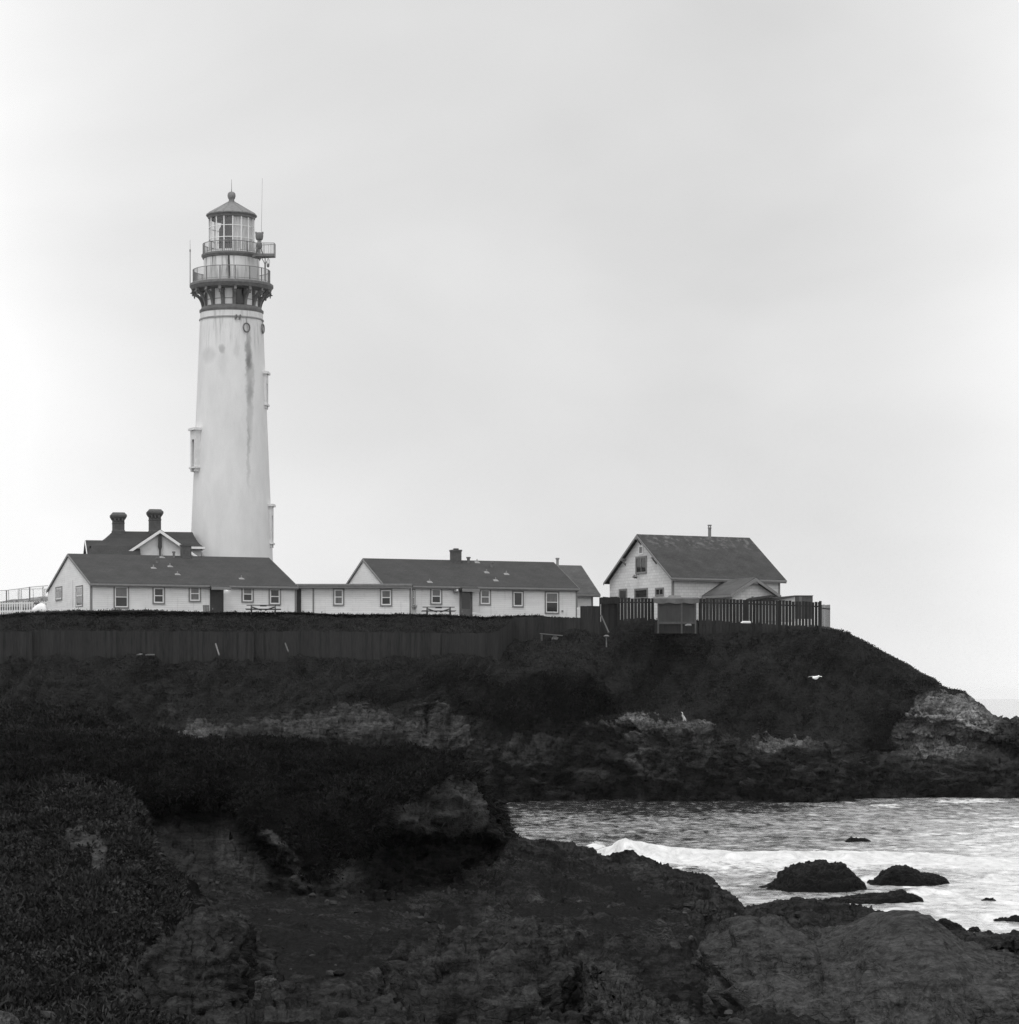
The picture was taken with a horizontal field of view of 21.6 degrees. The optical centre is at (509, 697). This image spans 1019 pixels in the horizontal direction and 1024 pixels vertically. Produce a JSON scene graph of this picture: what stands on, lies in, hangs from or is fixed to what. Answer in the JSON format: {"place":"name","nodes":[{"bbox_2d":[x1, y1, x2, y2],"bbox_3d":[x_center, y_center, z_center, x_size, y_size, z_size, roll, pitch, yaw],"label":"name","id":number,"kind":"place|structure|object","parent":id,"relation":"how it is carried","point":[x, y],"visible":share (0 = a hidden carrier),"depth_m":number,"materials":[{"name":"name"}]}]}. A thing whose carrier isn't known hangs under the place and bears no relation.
{"place":"outdoors","nodes":[
{"label":"outdoors","id":0,"kind":"place"},
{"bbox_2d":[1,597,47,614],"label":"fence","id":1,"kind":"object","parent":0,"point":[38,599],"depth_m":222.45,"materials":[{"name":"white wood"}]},
{"bbox_2d":[0,776,209,1023],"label":"bank","id":2,"kind":"structure","parent":0,"point":[200,899],"depth_m":55.25,"materials":[{"name":"black plant"}]},
{"bbox_2d":[0,771,200,1023],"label":"scrub","id":3,"kind":"object","parent":2,"relation":"on","point":[161,878],"visible":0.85,"depth_m":50.95,"materials":[{"name":"grey plant"}]},
{"bbox_2d":[0,738,510,899],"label":"bluff","id":4,"kind":"structure","parent":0,"point":[219,848],"depth_m":74.30,"materials":[{"name":"black stone"}]},
{"bbox_2d":[0,730,520,895],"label":"scrub","id":5,"kind":"object","parent":4,"relation":"on","point":[428,763],"visible":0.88,"depth_m":74.97,"materials":[{"name":"black plant"}]},
{"bbox_2d":[456,753,516,840],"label":"ice plant","id":6,"kind":"object","parent":4,"relation":"on","point":[498,804],"visible":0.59,"depth_m":83.81,"materials":[{"name":"black plant"}]},
{"bbox_2d":[0,610,1018,802],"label":"headland","id":7,"kind":"structure","parent":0,"point":[948,744],"depth_m":192.35,"materials":[{"name":"black plant"}]},
{"bbox_2d":[0,585,47,607],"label":"fence","id":8,"kind":"object","parent":7,"relation":"on","point":[21,590],"visible":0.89,"depth_m":217.99,"materials":[{"name":"paint"}]},
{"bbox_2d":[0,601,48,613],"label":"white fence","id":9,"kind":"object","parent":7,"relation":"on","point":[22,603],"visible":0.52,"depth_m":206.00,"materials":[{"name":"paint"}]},
{"bbox_2d":[33,603,46,609],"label":"tarp","id":10,"kind":"object","parent":7,"relation":"on","point":[39,606],"visible":0.86,"depth_m":202.14,"materials":[{"name":"white paint"}]},
{"bbox_2d":[0,607,89,613],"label":"white fence","id":11,"kind":"object","parent":7,"relation":"on","point":[43,610],"visible":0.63,"depth_m":199.61,"materials":[{"name":"paint"}]},
{"bbox_2d":[83,509,204,555],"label":"house","id":12,"kind":"structure","parent":7,"relation":"on","point":[155,539],"depth_m":215.83,"materials":[{"name":"white paint"}]},
{"bbox_2d":[46,544,298,612],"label":"cottage","id":13,"kind":"structure","parent":7,"relation":"on","point":[185,580],"depth_m":204.68,"materials":[{"name":"concrete"}]},
{"bbox_2d":[55,586,61,600],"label":"window","id":14,"kind":"structure","parent":13,"relation":"in","point":[58,590],"depth_m":210.21,"materials":[{"name":"grey paint"}]},
{"bbox_2d":[75,585,82,607],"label":"window","id":15,"kind":"structure","parent":13,"relation":"in","point":[78,589],"depth_m":203.39,"materials":[{"name":"grey glass"}]},
{"bbox_2d":[114,587,128,608],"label":"window","id":16,"kind":"structure","parent":13,"relation":"in","point":[121,594],"depth_m":200.88,"materials":[{"name":"grey paint"}]},
{"bbox_2d":[152,587,164,603],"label":"window","id":17,"kind":"structure","parent":13,"relation":"in","point":[158,593],"depth_m":201.96,"materials":[{"name":"grey paint"}]},
{"bbox_2d":[189,588,200,601],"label":"window","id":18,"kind":"structure","parent":13,"relation":"in","point":[194,593],"depth_m":203.00,"materials":[{"name":"grey paint"}]},
{"bbox_2d":[210,588,223,612],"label":"door","id":19,"kind":"structure","parent":13,"relation":"in","point":[216,596],"depth_m":203.64,"materials":[{"name":"paint"}]},
{"bbox_2d":[241,589,253,602],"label":"window","id":20,"kind":"structure","parent":13,"relation":"in","point":[247,595],"depth_m":204.54,"materials":[{"name":"grey paint"}]},
{"bbox_2d":[269,589,280,604],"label":"window","id":21,"kind":"structure","parent":13,"relation":"in","point":[274,594],"depth_m":205.39,"materials":[{"name":"grey paint"}]},
{"bbox_2d":[203,605,208,611],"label":"slatted panel","id":22,"kind":"object","parent":7,"relation":"on","point":[205,608],"visible":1,"depth_m":200.31,"materials":[{"name":"grey wood"}]},
{"bbox_2d":[188,179,275,560],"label":"lighthouse","id":23,"kind":"object","parent":7,"relation":"on","point":[232,511],"visible":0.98,"depth_m":219.63,"materials":[{"name":"paint"}]},
{"bbox_2d":[188,427,201,471],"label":"window","id":24,"kind":"structure","parent":23,"relation":"in","point":[195,432],"depth_m":220.03,"materials":[{"name":"white paint"}]},
{"bbox_2d":[236,288,243,303],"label":"window","id":25,"kind":"structure","parent":23,"relation":"in","point":[240,291],"depth_m":219.81,"materials":[{"name":"glass"}]},
{"bbox_2d":[262,371,269,409],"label":"window","id":26,"kind":"structure","parent":23,"relation":"in","point":[265,373],"depth_m":221.27,"materials":[{"name":"white paint"}]},
{"bbox_2d":[268,504,275,547],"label":"window","id":27,"kind":"structure","parent":23,"relation":"in","point":[271,506],"depth_m":221.21,"materials":[{"name":"white paint"}]},
{"bbox_2d":[0,619,513,663],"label":"board fence","id":28,"kind":"object","parent":7,"relation":"on","point":[168,647],"visible":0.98,"depth_m":192.51,"materials":[{"name":"grey wood"}]},
{"bbox_2d":[246,605,280,614],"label":"picnic table","id":29,"kind":"object","parent":7,"relation":"on","point":[274,609],"visible":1,"depth_m":200.29,"materials":[{"name":"grey wood"}]},
{"bbox_2d":[295,584,412,613],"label":"link building","id":30,"kind":"structure","parent":7,"relation":"on","point":[358,598],"depth_m":206.60,"materials":[{"name":"concrete"}]},
{"bbox_2d":[297,589,300,611],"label":"door","id":31,"kind":"structure","parent":30,"relation":"in","point":[299,590],"depth_m":206.60,"materials":[{"name":"paint"}]},
{"bbox_2d":[333,588,343,605],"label":"window","id":32,"kind":"structure","parent":30,"relation":"in","point":[338,593],"depth_m":206.55,"materials":[{"name":"grey paint"}]},
{"bbox_2d":[380,589,391,605],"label":"window","id":33,"kind":"structure","parent":30,"relation":"in","point":[385,594],"depth_m":206.55,"materials":[{"name":"grey glass"}]},
{"bbox_2d":[412,605,416,613],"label":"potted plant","id":34,"kind":"object","parent":7,"relation":"on","point":[414,610],"visible":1,"depth_m":205.47,"materials":[{"name":"plant"}]},
{"bbox_2d":[421,607,455,613],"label":"picnic table","id":35,"kind":"object","parent":7,"relation":"on","point":[427,610],"visible":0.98,"depth_m":206.19,"materials":[{"name":"grey wood"}]},
{"bbox_2d":[346,548,579,617],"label":"cottage","id":36,"kind":"structure","parent":7,"relation":"on","point":[468,587],"depth_m":211.99,"materials":[{"name":"wood"}]},
{"bbox_2d":[412,589,414,605],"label":"window","id":37,"kind":"structure","parent":36,"relation":"in","point":[413,590],"depth_m":208.47,"materials":[{"name":"grey paint"}]},
{"bbox_2d":[430,589,441,604],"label":"window","id":38,"kind":"structure","parent":36,"relation":"in","point":[435,594],"depth_m":209.19,"materials":[{"name":"grey glass"}]},
{"bbox_2d":[459,590,471,615],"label":"door","id":39,"kind":"structure","parent":36,"relation":"in","point":[465,598],"depth_m":210.11,"materials":[{"name":"grey paint"}]},
{"bbox_2d":[479,590,490,604],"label":"window","id":40,"kind":"structure","parent":36,"relation":"in","point":[484,595],"depth_m":210.72,"materials":[{"name":"grey glass"}]},
{"bbox_2d":[512,590,523,606],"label":"window","id":41,"kind":"structure","parent":36,"relation":"in","point":[517,596],"depth_m":211.81,"materials":[{"name":"grey glass"}]},
{"bbox_2d":[545,591,558,613],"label":"window","id":42,"kind":"structure","parent":36,"relation":"in","point":[551,597],"depth_m":212.90,"materials":[{"name":"grey glass"}]},
{"bbox_2d":[0,607,972,749],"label":"ground cover","id":43,"kind":"object","parent":7,"relation":"on","point":[445,622],"visible":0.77,"depth_m":196.71,"materials":[{"name":"black plant"}]},
{"bbox_2d":[513,617,579,641],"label":"board fence","id":44,"kind":"object","parent":7,"relation":"on","point":[537,627],"visible":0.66,"depth_m":200.31,"materials":[{"name":"grey wood"}]},
{"bbox_2d":[540,633,562,640],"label":"bench","id":45,"kind":"object","parent":7,"relation":"on","point":[554,636],"visible":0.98,"depth_m":198.85,"materials":[{"name":"grey wood"}]},
{"bbox_2d":[558,565,600,617],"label":"cottage","id":46,"kind":"structure","parent":7,"relation":"on","point":[577,575],"depth_m":219.75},
{"bbox_2d":[580,606,598,634],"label":"board fence","id":47,"kind":"object","parent":7,"relation":"on","point":[589,618],"visible":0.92,"depth_m":200.41,"materials":[{"name":"grey wood"}]},
{"bbox_2d":[599,597,618,635],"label":"board fence","id":48,"kind":"object","parent":7,"relation":"on","point":[608,609],"visible":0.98,"depth_m":201.13,"materials":[{"name":"black wood"}]},
{"bbox_2d":[601,615,608,632],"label":"fence prop","id":49,"kind":"object","parent":48,"relation":"attached to","point":[604,624],"visible":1,"depth_m":199.39,"materials":[{"name":"grey wood"}]},
{"bbox_2d":[617,597,653,625],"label":"picket fence","id":50,"kind":"object","parent":7,"relation":"on","point":[625,609],"visible":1,"depth_m":202.27,"materials":[{"name":"grey wood"}]},
{"bbox_2d":[653,597,698,633],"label":"storage bin","id":51,"kind":"object","parent":7,"relation":"on","point":[675,615],"visible":1,"depth_m":201.40,"materials":[{"name":"wood"}]},
{"bbox_2d":[668,595,680,597],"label":"box","id":52,"kind":"object","parent":51,"relation":"on","point":[672,596],"visible":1,"depth_m":201.90,"materials":[{"name":"paint"}]},
{"bbox_2d":[603,525,786,622],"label":"house","id":53,"kind":"structure","parent":7,"relation":"on","point":[647,566],"depth_m":215.70,"materials":[{"name":"white"}]},
{"bbox_2d":[619,588,626,600],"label":"window","id":54,"kind":"structure","parent":53,"relation":"in","point":[622,592],"depth_m":219.12,"materials":[{"name":"grey glass"}]},
{"bbox_2d":[635,556,646,573],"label":"window","id":55,"kind":"structure","parent":53,"relation":"in","point":[640,561],"depth_m":216.41,"materials":[{"name":"grey glass"}]},
{"bbox_2d":[634,588,647,599],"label":"window","id":56,"kind":"structure","parent":53,"relation":"in","point":[639,592],"depth_m":216.46,"materials":[{"name":"black glass"}]},
{"bbox_2d":[655,587,663,595],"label":"window","id":57,"kind":"structure","parent":53,"relation":"in","point":[658,591],"depth_m":213.73,"materials":[{"name":"black glass"}]},
{"bbox_2d":[699,598,821,634],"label":"picket fence","id":58,"kind":"object","parent":7,"relation":"on","point":[776,615],"visible":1,"depth_m":200.95,"materials":[{"name":"grey wood"}]},
{"bbox_2d":[748,595,794,621],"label":"lean to","id":59,"kind":"object","parent":7,"relation":"on","point":[785,598],"visible":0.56,"depth_m":204.79,"materials":[{"name":"paint"}]},
{"bbox_2d":[795,595,812,618],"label":"crate","id":60,"kind":"object","parent":7,"relation":"on","point":[806,598],"visible":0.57,"depth_m":206.00,"materials":[{"name":"wood"}]},
{"bbox_2d":[822,604,829,628],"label":"picket fence","id":61,"kind":"object","parent":7,"relation":"on","point":[827,616],"visible":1,"depth_m":201.01,"materials":[{"name":"grey wood"}]},
{"bbox_2d":[0,0,1018,698],"label":"sky","id":62,"kind":"structure","parent":0,"point":[570,281],"materials":[{"name":"white"}]},
{"bbox_2d":[21,837,1018,1023],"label":"shore","id":63,"kind":"structure","parent":0,"point":[659,961],"depth_m":64.12,"materials":[{"name":"black stone"}]},
{"bbox_2d":[0,1010,19,1023],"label":"boulder","id":64,"kind":"object","parent":63,"relation":"on","point":[6,1017],"visible":1,"depth_m":38.44,"materials":[{"name":"grey stone"}]},
{"bbox_2d":[128,905,284,1015],"bbox_3d":[-5.345,4.724,46.000,3.588,2.192,8.400,0,0,0],"label":"boulder","id":65,"kind":"object","parent":63,"relation":"on","point":[203,959],"visible":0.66,"depth_m":43.92,"materials":[{"name":"grey stone"}]},
{"bbox_2d":[251,975,284,1005],"bbox_3d":[-3.835,4.960,42.501,0.568,1.081,0.801,0,0,0],"label":"boulder","id":66,"kind":"object","parent":63,"relation":"on","point":[271,984],"visible":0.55,"depth_m":42.37,"materials":[{"name":"grey stone"}]},
{"bbox_2d":[364,913,583,1023],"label":"boulder","id":67,"kind":"object","parent":63,"relation":"on","point":[517,967],"visible":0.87,"depth_m":42.54,"materials":[{"name":"grey stone"}]},
{"bbox_2d":[38,841,1009,1023],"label":"stones","id":68,"kind":"object","parent":63,"relation":"on","point":[336,972],"visible":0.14,"depth_m":67.27,"materials":[{"name":"black stone"}]},
{"bbox_2d":[608,850,643,863],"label":"boulder","id":69,"kind":"object","parent":63,"relation":"on","point":[627,856],"visible":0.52,"depth_m":95.34,"materials":[{"name":"black stone"}]},
{"bbox_2d":[580,957,691,1023],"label":"boulder","id":70,"kind":"object","parent":63,"relation":"on","point":[613,993],"visible":0.91,"depth_m":40.89,"materials":[{"name":"grey stone"}]},
{"bbox_2d":[695,910,1018,1023],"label":"boulder","id":71,"kind":"object","parent":63,"relation":"on","point":[901,967],"visible":0.92,"depth_m":42.71,"materials":[{"name":"grey stone"}]},
{"bbox_2d":[504,699,1018,933],"bbox_3d":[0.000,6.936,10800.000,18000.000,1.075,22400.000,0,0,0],"label":"sea","id":72,"kind":"structure","parent":0,"point":[965,847],"depth_m":139.20,"materials":[{"name":"liquid"}]},
{"bbox_2d":[758,859,866,892],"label":"sea rock","id":73,"kind":"object","parent":72,"relation":"in","point":[820,876],"visible":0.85,"depth_m":101.52,"materials":[{"name":"black stone"}]},
{"bbox_2d":[845,837,869,841],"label":"sea rock","id":74,"kind":"object","parent":72,"relation":"in","point":[855,839],"visible":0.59,"depth_m":136.62,"materials":[{"name":"black stone"}]},
{"bbox_2d":[829,889,923,903],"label":"sea rock","id":75,"kind":"object","parent":72,"relation":"in","point":[897,896],"visible":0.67,"depth_m":95.98,"materials":[{"name":"black stone"}]},
{"bbox_2d":[867,864,949,886],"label":"sea rock","id":76,"kind":"object","parent":72,"relation":"in","point":[901,875],"visible":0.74,"depth_m":104.53,"materials":[{"name":"black stone"}]},
{"bbox_2d":[937,918,966,930],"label":"sea rock","id":77,"kind":"object","parent":72,"relation":"in","point":[946,922],"visible":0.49,"depth_m":81.79,"materials":[{"name":"black stone"}]},
{"bbox_2d":[967,926,981,931],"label":"sea rock","id":78,"kind":"object","parent":72,"relation":"in","point":[974,929],"visible":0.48,"depth_m":83.81,"materials":[{"name":"black stone"}]},
{"bbox_2d":[981,897,995,900],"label":"sea rock","id":79,"kind":"object","parent":72,"relation":"in","point":[989,899],"visible":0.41,"depth_m":96.80,"materials":[{"name":"black stone"}]},
{"bbox_2d":[993,915,1018,921],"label":"sea rock","id":80,"kind":"object","parent":72,"relation":"in","point":[1013,918],"visible":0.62,"depth_m":87.73,"materials":[{"name":"black stone"}]},
{"bbox_2d":[1010,715,1018,725],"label":"sea stack","id":81,"kind":"object","parent":72,"relation":"in","point":[1014,719],"visible":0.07,"depth_m":231.99,"materials":[{"name":"grey stone"}]}
]}

